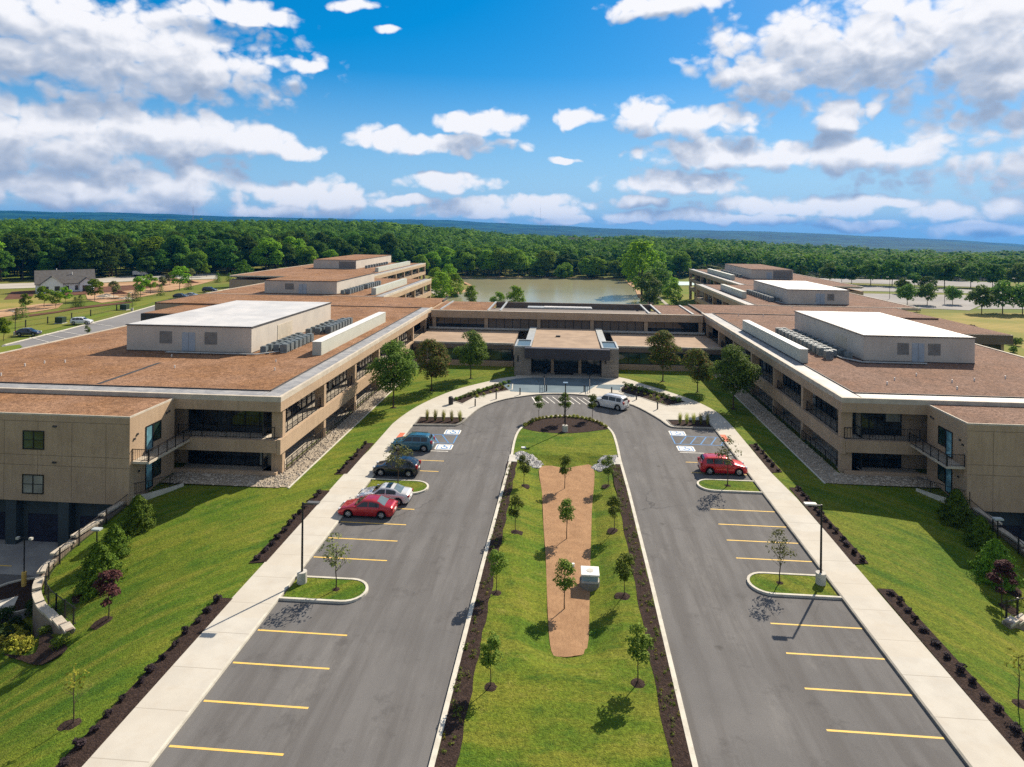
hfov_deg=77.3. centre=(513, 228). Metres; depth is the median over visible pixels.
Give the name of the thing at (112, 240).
broadleaf tree
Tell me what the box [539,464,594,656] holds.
wood chip bed
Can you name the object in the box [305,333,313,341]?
condenser
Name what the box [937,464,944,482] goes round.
window
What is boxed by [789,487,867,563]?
mulch bed
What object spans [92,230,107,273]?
broadleaf tree
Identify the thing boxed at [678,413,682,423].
ornamental grass
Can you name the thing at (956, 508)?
conifer
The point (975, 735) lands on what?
sidewalk
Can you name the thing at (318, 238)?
broadleaf tree
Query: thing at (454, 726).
mulch bed
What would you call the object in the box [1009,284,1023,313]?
car park tree
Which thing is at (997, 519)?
garden lamp
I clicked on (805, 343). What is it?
condenser
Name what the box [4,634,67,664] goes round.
mulch bed
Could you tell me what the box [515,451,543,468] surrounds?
riprap
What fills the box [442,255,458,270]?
broadleaf tree
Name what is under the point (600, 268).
broadleaf tree
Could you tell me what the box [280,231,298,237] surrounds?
broadleaf tree
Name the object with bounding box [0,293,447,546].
office wing
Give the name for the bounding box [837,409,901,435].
window
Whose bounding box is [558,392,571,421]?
young tree
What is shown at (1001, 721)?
mulch bed
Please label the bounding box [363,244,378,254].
broadleaf tree
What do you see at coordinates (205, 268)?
young roadside tree
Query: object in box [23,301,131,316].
dark soil
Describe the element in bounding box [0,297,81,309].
dry grass
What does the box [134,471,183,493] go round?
railing
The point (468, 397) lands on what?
mulch bed
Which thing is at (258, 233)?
broadleaf tree
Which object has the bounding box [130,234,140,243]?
broadleaf tree
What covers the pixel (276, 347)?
condenser
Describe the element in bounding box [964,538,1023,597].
bush
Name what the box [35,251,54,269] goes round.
broadleaf tree
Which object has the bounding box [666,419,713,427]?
kerb
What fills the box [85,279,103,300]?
young roadside tree
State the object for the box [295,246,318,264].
broadleaf tree
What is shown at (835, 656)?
road marking
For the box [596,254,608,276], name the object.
broadleaf tree
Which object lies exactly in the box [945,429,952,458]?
window
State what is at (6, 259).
broadleaf tree
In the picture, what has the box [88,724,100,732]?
dark shrub
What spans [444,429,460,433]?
accessible parking symbol
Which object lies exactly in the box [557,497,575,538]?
young tree
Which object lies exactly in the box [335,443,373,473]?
mulch bed
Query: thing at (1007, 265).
car park tree
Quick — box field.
[918,313,1023,348]
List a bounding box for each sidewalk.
[82,424,410,766]
[716,429,1023,766]
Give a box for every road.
[0,273,217,288]
[0,574,36,622]
[2,306,154,348]
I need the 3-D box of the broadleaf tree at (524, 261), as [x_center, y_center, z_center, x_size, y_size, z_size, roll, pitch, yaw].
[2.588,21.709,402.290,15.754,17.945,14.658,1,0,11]
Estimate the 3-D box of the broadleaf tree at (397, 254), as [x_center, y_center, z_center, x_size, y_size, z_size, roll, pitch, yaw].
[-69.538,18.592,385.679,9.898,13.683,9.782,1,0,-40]
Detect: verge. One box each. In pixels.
[0,296,170,339]
[942,318,1023,356]
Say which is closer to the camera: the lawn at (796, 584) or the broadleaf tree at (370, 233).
the lawn at (796, 584)
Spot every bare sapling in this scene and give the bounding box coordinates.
[57,663,89,730]
[1004,647,1023,708]
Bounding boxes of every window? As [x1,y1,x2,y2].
[22,430,43,449]
[22,474,43,493]
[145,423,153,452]
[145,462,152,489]
[153,419,161,441]
[153,458,160,477]
[188,450,271,466]
[189,409,271,432]
[262,395,306,435]
[262,453,267,468]
[307,374,339,405]
[340,358,364,382]
[365,347,383,365]
[402,325,415,339]
[415,347,445,358]
[436,317,483,327]
[447,348,471,359]
[480,349,511,360]
[488,318,536,328]
[532,359,550,371]
[541,319,589,328]
[554,359,577,372]
[581,360,599,373]
[594,321,643,330]
[619,352,650,364]
[648,322,697,331]
[652,354,684,365]
[687,354,720,365]
[725,336,730,344]
[731,340,746,356]
[746,350,765,370]
[766,363,789,387]
[790,378,820,409]
[821,399,861,437]
[822,438,861,469]
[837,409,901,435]
[837,450,900,468]
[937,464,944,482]
[938,425,944,446]
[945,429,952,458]
[945,468,951,493]
[979,344,1000,349]
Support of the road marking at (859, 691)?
on the drive
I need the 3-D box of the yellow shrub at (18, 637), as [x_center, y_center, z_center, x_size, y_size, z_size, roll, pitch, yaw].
[-31.840,26.241,40.842,1.090,0.930,1.048,1,0,-43]
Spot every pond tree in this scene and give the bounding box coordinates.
[426,267,441,288]
[426,270,452,297]
[442,264,456,280]
[442,272,463,296]
[464,285,478,301]
[489,291,505,301]
[505,285,525,301]
[619,239,660,294]
[635,272,661,303]
[642,261,671,296]
[661,271,678,295]
[663,282,683,304]
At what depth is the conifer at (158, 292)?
220.91 m
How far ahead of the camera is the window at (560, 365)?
108.15 m
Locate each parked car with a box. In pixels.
[15,328,41,335]
[69,317,92,324]
[172,293,188,297]
[202,287,216,291]
[338,494,397,519]
[356,482,412,505]
[372,455,420,477]
[390,431,434,451]
[591,392,629,410]
[697,453,747,475]
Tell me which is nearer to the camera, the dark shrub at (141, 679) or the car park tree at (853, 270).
the dark shrub at (141, 679)
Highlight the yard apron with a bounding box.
[0,539,57,575]
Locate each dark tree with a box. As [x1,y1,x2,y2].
[231,260,253,277]
[794,264,807,275]
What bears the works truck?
on the site road at (106, 279)
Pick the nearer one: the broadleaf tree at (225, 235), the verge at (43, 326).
the verge at (43, 326)
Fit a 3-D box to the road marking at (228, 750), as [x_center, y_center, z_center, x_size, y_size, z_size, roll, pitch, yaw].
[-13.332,24.156,29.660,5.500,0.001,0.130,1,0,4]
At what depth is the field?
178.94 m
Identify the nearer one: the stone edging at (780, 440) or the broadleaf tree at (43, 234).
the stone edging at (780, 440)
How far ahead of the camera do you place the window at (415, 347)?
114.40 m
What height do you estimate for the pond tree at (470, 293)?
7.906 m
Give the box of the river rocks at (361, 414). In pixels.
[265,363,418,486]
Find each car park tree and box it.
[817,262,837,279]
[834,265,850,281]
[844,267,860,283]
[857,258,881,284]
[879,260,907,285]
[894,278,911,289]
[895,262,914,277]
[895,283,918,304]
[907,273,921,286]
[914,282,938,304]
[917,276,938,286]
[922,264,940,278]
[927,261,960,286]
[943,285,963,303]
[953,258,967,280]
[956,263,982,287]
[964,284,998,312]
[974,262,988,280]
[978,263,1006,286]
[988,280,1023,312]
[1000,262,1023,272]
[1000,267,1018,281]
[1004,263,1023,283]
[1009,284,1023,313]
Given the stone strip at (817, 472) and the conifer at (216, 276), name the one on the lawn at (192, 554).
the stone strip at (817, 472)
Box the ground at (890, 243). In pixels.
[0,211,1023,346]
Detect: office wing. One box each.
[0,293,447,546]
[205,254,430,297]
[688,304,1023,541]
[689,264,920,310]
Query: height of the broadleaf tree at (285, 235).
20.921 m
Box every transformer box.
[54,316,66,323]
[119,304,129,309]
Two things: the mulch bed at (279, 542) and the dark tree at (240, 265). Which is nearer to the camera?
the mulch bed at (279, 542)
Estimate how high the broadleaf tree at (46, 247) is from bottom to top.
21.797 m
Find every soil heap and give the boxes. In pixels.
[96,293,118,297]
[110,291,127,293]
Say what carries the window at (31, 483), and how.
in the office wing at (93, 425)
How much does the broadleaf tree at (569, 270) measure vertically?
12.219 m
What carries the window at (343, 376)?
in the office wing at (93, 425)
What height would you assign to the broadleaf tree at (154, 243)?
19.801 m
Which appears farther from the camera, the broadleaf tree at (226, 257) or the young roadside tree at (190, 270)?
the broadleaf tree at (226, 257)
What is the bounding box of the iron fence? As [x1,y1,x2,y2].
[14,300,136,326]
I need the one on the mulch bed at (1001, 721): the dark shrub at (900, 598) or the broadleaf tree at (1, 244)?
the dark shrub at (900, 598)
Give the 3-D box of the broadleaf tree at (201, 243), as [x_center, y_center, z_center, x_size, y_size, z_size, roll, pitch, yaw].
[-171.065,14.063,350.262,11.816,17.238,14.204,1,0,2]
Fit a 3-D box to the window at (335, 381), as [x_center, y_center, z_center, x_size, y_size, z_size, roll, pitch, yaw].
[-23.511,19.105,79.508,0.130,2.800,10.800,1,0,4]
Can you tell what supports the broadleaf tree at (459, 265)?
on the ground at (890, 243)
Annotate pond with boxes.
[443,277,647,303]
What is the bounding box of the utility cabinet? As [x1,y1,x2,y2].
[579,566,599,591]
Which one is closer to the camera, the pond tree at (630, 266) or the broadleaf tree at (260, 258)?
the pond tree at (630, 266)
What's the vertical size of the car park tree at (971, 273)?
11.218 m
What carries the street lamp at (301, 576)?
on the lawn at (318, 588)
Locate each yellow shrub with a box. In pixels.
[0,635,6,646]
[0,637,19,652]
[5,634,24,646]
[13,628,29,638]
[13,639,33,655]
[22,635,36,647]
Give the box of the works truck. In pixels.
[132,271,147,275]
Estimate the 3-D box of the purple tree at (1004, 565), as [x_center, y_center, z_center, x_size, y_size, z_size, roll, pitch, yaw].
[33.739,24.501,44.258,1.849,3.400,1.838,1,0,18]
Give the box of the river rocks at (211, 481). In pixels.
[163,472,291,487]
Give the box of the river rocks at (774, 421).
[712,373,847,483]
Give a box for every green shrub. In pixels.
[37,624,51,636]
[48,632,71,650]
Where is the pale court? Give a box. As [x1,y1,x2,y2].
[678,282,693,284]
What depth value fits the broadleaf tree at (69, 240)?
291.06 m
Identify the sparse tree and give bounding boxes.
[318,532,351,591]
[384,439,412,483]
[715,435,741,486]
[765,527,796,584]
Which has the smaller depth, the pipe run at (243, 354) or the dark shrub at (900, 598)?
the dark shrub at (900, 598)
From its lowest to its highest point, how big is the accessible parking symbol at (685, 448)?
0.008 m
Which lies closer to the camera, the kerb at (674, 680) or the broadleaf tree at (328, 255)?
the kerb at (674, 680)
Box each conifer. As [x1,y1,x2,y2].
[11,308,21,319]
[17,303,28,317]
[64,541,130,603]
[70,297,79,307]
[73,295,85,306]
[101,523,133,563]
[116,494,158,535]
[131,288,140,300]
[157,284,164,295]
[183,278,193,289]
[214,272,220,282]
[935,488,975,529]
[958,515,1007,550]
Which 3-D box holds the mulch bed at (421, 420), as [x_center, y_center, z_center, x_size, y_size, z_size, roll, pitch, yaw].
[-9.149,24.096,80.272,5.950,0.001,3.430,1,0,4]
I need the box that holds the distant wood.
[0,217,1023,276]
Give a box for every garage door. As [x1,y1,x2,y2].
[0,512,5,539]
[28,513,57,541]
[80,516,101,528]
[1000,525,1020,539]
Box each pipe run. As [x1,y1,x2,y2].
[166,351,279,355]
[775,301,816,304]
[834,355,926,364]
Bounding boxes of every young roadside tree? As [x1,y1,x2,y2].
[0,317,13,340]
[18,294,32,308]
[34,286,52,301]
[47,291,64,307]
[58,286,72,304]
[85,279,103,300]
[108,281,120,297]
[133,276,150,296]
[144,274,157,293]
[158,276,166,288]
[165,272,171,284]
[168,266,191,290]
[187,268,195,276]
[201,263,211,276]
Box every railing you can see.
[44,494,127,624]
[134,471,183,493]
[916,476,969,501]
[970,499,1023,617]
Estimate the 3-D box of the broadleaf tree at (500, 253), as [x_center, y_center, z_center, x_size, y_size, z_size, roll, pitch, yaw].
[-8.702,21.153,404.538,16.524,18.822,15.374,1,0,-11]
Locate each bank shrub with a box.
[0,605,16,621]
[0,625,17,640]
[6,615,25,626]
[10,624,31,634]
[23,598,32,616]
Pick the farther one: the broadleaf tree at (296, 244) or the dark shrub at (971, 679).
the broadleaf tree at (296, 244)
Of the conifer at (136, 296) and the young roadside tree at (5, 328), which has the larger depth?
the conifer at (136, 296)
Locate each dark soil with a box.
[4,290,34,299]
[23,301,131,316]
[64,284,168,295]
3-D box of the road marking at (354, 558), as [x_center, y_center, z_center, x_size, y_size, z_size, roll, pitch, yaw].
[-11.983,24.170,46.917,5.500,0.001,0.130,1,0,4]
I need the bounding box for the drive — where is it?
[151,395,966,766]
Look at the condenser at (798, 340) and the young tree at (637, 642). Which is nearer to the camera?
the young tree at (637, 642)
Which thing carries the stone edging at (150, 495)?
on the lawn at (192, 554)
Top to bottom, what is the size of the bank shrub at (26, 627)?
0.881 m
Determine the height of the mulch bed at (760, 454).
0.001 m
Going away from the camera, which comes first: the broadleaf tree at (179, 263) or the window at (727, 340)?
the window at (727, 340)
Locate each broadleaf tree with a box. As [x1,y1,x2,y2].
[0,226,42,273]
[0,241,6,249]
[0,250,15,281]
[1,233,20,274]
[6,237,40,279]
[8,242,38,277]
[13,225,38,237]
[26,231,50,274]
[31,231,53,239]
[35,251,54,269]
[38,232,72,269]
[47,247,73,269]
[48,238,60,269]
[59,237,82,269]
[67,241,101,267]
[68,232,105,268]
[81,237,96,242]
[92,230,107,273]
[94,244,121,276]
[101,233,132,276]
[115,243,134,274]
[116,234,135,266]
[124,247,142,270]
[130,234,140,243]
[135,256,156,272]
[136,236,164,273]
[146,251,163,274]
[153,249,171,271]
[160,235,189,270]
[166,230,184,237]
[167,244,192,266]
[181,229,198,245]
[183,248,202,274]
[183,251,207,273]
[188,235,211,269]
[189,239,209,268]
[202,231,219,241]
[204,239,226,272]
[208,257,221,270]
[209,230,225,239]
[214,239,238,273]
[217,227,234,241]
[221,233,234,243]
[223,235,238,245]
[224,230,241,243]
[227,244,246,269]
[233,250,249,272]
[234,232,257,267]
[237,236,258,254]
[241,242,263,269]
[249,237,283,269]
[250,231,265,240]
[255,229,270,237]
[264,240,288,268]
[272,235,282,267]
[276,243,297,266]
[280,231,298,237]
[280,233,292,266]
[281,236,305,266]
[291,229,310,239]
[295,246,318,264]
[297,232,309,242]
[307,240,328,258]
[310,232,329,244]
[311,232,328,240]
[320,250,337,258]
[323,231,332,237]
[323,232,336,243]
[326,244,336,253]
[329,237,345,250]
[336,243,358,255]
[343,232,358,239]
[346,234,368,249]
[354,246,365,254]
[360,232,376,247]
[362,236,380,248]
[363,231,379,240]
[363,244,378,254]
[369,244,382,254]
[378,232,399,260]
[391,238,406,260]
[391,249,406,262]
[400,246,416,261]
[401,239,414,250]
[410,255,430,269]
[412,245,426,255]
[419,249,428,254]
[423,251,443,268]
[425,258,435,274]
[434,246,454,261]
[440,250,455,266]
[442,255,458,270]
[454,252,476,275]
[456,248,476,274]
[470,247,481,273]
[476,250,499,275]
[491,247,512,276]
[502,248,518,273]
[507,249,530,276]
[529,261,546,276]
[534,250,555,276]
[540,251,557,275]
[553,265,567,277]
[555,254,574,269]
[556,248,578,260]
[559,262,573,276]
[571,260,581,274]
[578,256,595,276]
[578,258,596,277]
[587,257,607,277]
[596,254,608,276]
[607,260,621,277]
[612,257,622,276]
[646,250,667,270]
[663,261,676,273]
[669,251,691,277]
[680,249,700,275]
[686,260,698,271]
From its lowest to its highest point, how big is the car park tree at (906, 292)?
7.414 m
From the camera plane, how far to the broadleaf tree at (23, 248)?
276.25 m
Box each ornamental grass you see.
[433,410,437,420]
[441,411,445,420]
[449,409,454,420]
[457,410,461,421]
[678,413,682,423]
[684,413,689,423]
[691,413,695,423]
[698,412,702,423]
[705,414,709,424]
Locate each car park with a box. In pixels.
[821,278,994,286]
[850,286,970,292]
[864,293,983,309]
[977,298,1023,308]
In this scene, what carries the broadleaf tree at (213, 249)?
on the ground at (890, 243)
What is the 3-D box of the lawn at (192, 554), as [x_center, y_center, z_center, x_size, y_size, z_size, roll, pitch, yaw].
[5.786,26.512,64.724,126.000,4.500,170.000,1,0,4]
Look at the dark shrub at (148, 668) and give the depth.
34.59 m
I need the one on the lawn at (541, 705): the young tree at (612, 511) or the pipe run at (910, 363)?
the young tree at (612, 511)
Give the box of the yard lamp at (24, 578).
[15,536,32,586]
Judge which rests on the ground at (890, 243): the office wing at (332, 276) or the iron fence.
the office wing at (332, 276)
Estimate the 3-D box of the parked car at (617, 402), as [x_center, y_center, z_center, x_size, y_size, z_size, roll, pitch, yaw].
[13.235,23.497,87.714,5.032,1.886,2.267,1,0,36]
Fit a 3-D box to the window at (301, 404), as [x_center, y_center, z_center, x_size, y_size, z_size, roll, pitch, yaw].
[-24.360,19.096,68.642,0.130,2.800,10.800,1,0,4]
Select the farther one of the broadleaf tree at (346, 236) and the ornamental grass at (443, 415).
the broadleaf tree at (346, 236)
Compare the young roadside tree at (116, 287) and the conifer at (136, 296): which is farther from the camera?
the young roadside tree at (116, 287)
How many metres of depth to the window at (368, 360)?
97.54 m
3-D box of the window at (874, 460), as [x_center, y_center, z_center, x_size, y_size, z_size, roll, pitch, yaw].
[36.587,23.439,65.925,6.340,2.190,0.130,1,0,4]
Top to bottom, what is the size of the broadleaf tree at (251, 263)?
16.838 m
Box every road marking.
[169,745,283,755]
[203,700,308,708]
[233,662,328,669]
[257,629,346,635]
[314,556,386,560]
[328,537,393,540]
[341,521,405,524]
[715,509,773,511]
[722,524,780,526]
[730,540,797,543]
[736,557,811,561]
[771,623,861,628]
[786,652,884,659]
[805,688,911,695]
[826,729,943,738]
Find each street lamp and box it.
[10,311,15,335]
[297,501,319,584]
[562,382,567,431]
[803,502,825,585]
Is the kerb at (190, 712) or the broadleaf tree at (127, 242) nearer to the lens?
the kerb at (190, 712)
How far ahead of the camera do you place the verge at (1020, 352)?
132.73 m
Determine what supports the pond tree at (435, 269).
on the ground at (890, 243)
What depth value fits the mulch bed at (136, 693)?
33.14 m
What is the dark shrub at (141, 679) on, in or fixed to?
on the mulch bed at (136, 693)
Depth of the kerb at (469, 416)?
84.02 m
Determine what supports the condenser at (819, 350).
on the office wing at (950, 413)
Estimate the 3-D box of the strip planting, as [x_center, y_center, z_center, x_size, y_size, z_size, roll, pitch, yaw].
[3.413,24.033,43.799,11.848,0.433,44.287,1,0,4]
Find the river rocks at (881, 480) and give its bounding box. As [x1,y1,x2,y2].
[827,473,939,487]
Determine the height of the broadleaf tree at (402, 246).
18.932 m
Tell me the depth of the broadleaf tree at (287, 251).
336.85 m
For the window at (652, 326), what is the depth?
126.91 m
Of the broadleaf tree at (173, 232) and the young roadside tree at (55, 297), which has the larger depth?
the broadleaf tree at (173, 232)
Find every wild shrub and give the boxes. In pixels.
[1008,346,1017,352]
[1013,337,1022,345]
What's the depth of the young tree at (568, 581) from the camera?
41.47 m
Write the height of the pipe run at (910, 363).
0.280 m
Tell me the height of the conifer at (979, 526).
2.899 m
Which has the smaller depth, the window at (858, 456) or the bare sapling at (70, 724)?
the bare sapling at (70, 724)
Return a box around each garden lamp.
[91,527,102,541]
[992,517,1003,538]
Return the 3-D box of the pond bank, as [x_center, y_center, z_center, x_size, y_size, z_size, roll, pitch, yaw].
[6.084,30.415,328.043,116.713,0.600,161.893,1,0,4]
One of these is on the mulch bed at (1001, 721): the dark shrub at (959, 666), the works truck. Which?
the dark shrub at (959, 666)
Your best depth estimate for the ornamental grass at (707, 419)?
79.89 m
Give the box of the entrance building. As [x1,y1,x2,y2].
[413,301,721,377]
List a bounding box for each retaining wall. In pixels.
[32,501,124,637]
[972,507,1023,630]
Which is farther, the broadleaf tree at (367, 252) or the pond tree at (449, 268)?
the broadleaf tree at (367, 252)
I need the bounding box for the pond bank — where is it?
[445,277,652,304]
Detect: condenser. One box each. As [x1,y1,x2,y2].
[260,345,267,352]
[266,343,273,350]
[273,343,279,350]
[280,343,289,352]
[285,341,293,350]
[290,340,297,348]
[293,338,302,346]
[297,336,305,345]
[302,335,309,343]
[305,328,311,333]
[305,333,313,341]
[315,327,321,334]
[325,326,332,333]
[328,324,335,331]
[792,335,799,342]
[796,337,804,343]
[799,339,808,345]
[803,341,812,347]
[807,342,815,351]
[812,344,821,353]
[816,346,825,355]
[823,350,833,358]
[838,349,845,356]
[844,352,852,358]
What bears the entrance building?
on the ground at (890, 243)
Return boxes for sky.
[0,0,1023,244]
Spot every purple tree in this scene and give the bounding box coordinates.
[90,569,122,629]
[985,559,1019,615]
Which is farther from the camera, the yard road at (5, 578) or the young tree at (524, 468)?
the young tree at (524, 468)
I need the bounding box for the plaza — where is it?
[393,372,733,428]
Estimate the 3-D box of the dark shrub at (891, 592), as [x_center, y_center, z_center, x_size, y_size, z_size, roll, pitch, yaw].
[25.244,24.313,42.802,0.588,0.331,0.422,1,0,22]
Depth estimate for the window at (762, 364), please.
97.67 m
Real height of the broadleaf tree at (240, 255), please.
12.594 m
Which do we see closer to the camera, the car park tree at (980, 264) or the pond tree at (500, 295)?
the pond tree at (500, 295)
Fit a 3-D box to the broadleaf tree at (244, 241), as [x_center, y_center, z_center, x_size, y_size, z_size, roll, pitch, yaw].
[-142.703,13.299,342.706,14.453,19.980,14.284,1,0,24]
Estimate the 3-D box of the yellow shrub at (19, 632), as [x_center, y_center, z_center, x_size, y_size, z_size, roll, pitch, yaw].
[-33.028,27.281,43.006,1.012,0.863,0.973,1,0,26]
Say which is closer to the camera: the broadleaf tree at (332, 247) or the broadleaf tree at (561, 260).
the broadleaf tree at (332, 247)
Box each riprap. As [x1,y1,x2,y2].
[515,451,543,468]
[591,455,618,471]
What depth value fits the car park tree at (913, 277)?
290.69 m
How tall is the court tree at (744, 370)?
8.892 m
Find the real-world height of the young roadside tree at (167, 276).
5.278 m
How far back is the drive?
37.76 m
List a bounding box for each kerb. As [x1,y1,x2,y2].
[0,576,37,614]
[3,289,224,344]
[146,425,412,766]
[279,575,368,603]
[371,478,428,494]
[413,393,713,429]
[414,417,465,424]
[428,415,697,766]
[453,381,512,403]
[620,384,686,405]
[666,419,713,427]
[697,479,761,493]
[714,429,972,766]
[747,572,841,599]
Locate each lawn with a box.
[0,364,1023,766]
[283,577,365,599]
[367,479,426,491]
[437,416,671,766]
[699,480,758,490]
[750,574,837,595]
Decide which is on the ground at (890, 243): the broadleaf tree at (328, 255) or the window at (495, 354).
the broadleaf tree at (328, 255)
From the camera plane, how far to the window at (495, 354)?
113.34 m
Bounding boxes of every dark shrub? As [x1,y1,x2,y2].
[58,756,69,766]
[71,737,86,749]
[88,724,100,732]
[102,709,112,717]
[117,693,125,701]
[137,676,145,683]
[143,663,156,671]
[158,653,167,659]
[171,639,179,646]
[180,625,188,634]
[202,606,212,613]
[213,594,222,600]
[286,519,292,525]
[859,555,865,561]
[886,589,895,594]
[896,596,904,601]
[903,607,911,611]
[911,614,919,621]
[918,625,929,633]
[930,637,941,645]
[943,651,951,658]
[955,662,967,671]
[968,676,976,683]
[979,692,990,698]
[993,702,1004,711]
[1010,721,1022,732]
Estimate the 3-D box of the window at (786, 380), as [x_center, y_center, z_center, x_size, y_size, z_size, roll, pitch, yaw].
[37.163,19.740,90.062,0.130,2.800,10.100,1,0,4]
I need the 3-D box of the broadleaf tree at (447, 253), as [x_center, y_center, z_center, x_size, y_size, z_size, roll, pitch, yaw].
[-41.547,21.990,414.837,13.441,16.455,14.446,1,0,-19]
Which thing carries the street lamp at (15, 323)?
on the verge at (43, 326)
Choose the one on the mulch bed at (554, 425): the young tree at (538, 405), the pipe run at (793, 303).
the young tree at (538, 405)
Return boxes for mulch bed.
[0,579,34,612]
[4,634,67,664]
[55,598,232,766]
[249,490,328,562]
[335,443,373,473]
[417,417,463,423]
[434,462,517,766]
[453,383,507,402]
[523,416,607,432]
[611,465,691,766]
[621,385,683,404]
[668,420,710,426]
[749,444,781,472]
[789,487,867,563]
[877,588,1023,759]
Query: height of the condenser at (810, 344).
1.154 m
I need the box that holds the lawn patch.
[657,287,695,305]
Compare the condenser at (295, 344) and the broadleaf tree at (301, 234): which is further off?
the broadleaf tree at (301, 234)
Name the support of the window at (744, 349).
in the office wing at (950, 413)
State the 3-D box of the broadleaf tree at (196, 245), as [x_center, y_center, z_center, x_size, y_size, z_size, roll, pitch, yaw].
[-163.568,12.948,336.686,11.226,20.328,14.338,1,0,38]
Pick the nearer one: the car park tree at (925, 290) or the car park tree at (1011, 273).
the car park tree at (925, 290)
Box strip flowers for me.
[442,464,679,758]
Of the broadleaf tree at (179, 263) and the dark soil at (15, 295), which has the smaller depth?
the dark soil at (15, 295)
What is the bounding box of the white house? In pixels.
[34,268,95,292]
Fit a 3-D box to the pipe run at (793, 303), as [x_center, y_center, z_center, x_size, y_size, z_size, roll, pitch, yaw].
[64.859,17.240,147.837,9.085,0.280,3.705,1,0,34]
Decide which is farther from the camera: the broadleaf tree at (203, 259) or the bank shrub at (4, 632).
the broadleaf tree at (203, 259)
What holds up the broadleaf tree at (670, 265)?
on the ground at (890, 243)
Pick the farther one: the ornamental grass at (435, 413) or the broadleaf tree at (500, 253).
the broadleaf tree at (500, 253)
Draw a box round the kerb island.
[0,344,21,352]
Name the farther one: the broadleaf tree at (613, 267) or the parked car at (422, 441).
the broadleaf tree at (613, 267)
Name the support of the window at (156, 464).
in the office wing at (93, 425)
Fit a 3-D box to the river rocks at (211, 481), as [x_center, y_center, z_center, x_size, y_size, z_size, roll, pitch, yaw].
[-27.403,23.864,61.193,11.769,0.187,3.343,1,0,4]
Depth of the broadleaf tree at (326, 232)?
416.07 m
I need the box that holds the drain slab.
[508,454,516,461]
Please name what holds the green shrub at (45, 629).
on the mulch bed at (44, 653)
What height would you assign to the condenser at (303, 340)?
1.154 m
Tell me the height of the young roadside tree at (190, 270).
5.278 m
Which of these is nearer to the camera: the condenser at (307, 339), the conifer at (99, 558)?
the conifer at (99, 558)
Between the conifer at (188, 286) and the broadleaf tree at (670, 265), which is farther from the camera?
the broadleaf tree at (670, 265)
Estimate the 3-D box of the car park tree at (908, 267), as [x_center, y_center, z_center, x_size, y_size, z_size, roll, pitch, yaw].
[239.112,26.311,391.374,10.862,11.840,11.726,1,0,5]
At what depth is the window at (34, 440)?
56.97 m
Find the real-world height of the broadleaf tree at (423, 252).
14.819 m
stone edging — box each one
[133,483,183,499]
[288,366,417,488]
[713,375,825,483]
[916,488,969,507]
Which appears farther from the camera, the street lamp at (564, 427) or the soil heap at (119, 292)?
the soil heap at (119, 292)
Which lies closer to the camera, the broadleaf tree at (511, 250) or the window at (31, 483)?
the window at (31, 483)
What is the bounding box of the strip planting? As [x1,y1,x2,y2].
[441,462,675,752]
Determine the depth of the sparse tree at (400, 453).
59.58 m
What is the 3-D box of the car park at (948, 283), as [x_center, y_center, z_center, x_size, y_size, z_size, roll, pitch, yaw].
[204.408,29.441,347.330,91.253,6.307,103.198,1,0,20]
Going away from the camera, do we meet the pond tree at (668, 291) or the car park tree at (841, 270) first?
the pond tree at (668, 291)
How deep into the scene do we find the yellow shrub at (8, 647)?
40.35 m
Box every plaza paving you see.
[502,377,611,392]
[596,384,623,389]
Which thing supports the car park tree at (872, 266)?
on the ground at (890, 243)
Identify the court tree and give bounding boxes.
[365,339,419,408]
[412,338,451,390]
[452,329,489,378]
[644,330,682,381]
[680,348,714,392]
[707,344,762,409]
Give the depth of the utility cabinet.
43.97 m
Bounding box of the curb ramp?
[0,596,17,607]
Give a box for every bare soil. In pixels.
[0,303,62,316]
[86,279,216,302]
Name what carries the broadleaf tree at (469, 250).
on the ground at (890, 243)
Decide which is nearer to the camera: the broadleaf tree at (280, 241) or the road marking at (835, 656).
the road marking at (835, 656)
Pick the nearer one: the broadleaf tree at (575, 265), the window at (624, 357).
the window at (624, 357)
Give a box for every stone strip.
[160,472,289,487]
[278,364,418,486]
[716,374,837,482]
[826,473,938,487]
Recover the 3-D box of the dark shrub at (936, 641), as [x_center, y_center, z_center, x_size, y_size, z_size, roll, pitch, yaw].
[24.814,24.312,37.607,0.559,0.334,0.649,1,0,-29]
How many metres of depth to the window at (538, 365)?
108.47 m
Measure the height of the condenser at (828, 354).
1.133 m
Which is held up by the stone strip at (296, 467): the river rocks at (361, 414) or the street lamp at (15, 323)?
the river rocks at (361, 414)
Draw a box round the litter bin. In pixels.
[448,396,452,404]
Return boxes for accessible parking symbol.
[434,444,452,449]
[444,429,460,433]
[669,431,685,435]
[676,446,695,451]
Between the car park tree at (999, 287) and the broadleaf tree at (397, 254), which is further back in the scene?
the broadleaf tree at (397, 254)
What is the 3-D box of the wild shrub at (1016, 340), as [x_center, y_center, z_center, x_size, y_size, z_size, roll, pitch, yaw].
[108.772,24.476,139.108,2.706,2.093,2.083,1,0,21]
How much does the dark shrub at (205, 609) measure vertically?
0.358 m
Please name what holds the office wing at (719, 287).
on the ground at (890, 243)
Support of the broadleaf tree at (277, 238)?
on the ground at (890, 243)
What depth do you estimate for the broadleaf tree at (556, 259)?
413.16 m
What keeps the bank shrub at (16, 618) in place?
on the lawn at (192, 554)
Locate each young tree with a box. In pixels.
[478,631,502,691]
[488,549,508,595]
[507,494,523,534]
[517,454,530,488]
[533,395,544,408]
[552,558,576,608]
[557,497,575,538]
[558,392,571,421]
[558,454,571,487]
[587,394,596,417]
[600,455,615,488]
[605,495,622,534]
[612,552,635,599]
[623,622,653,687]

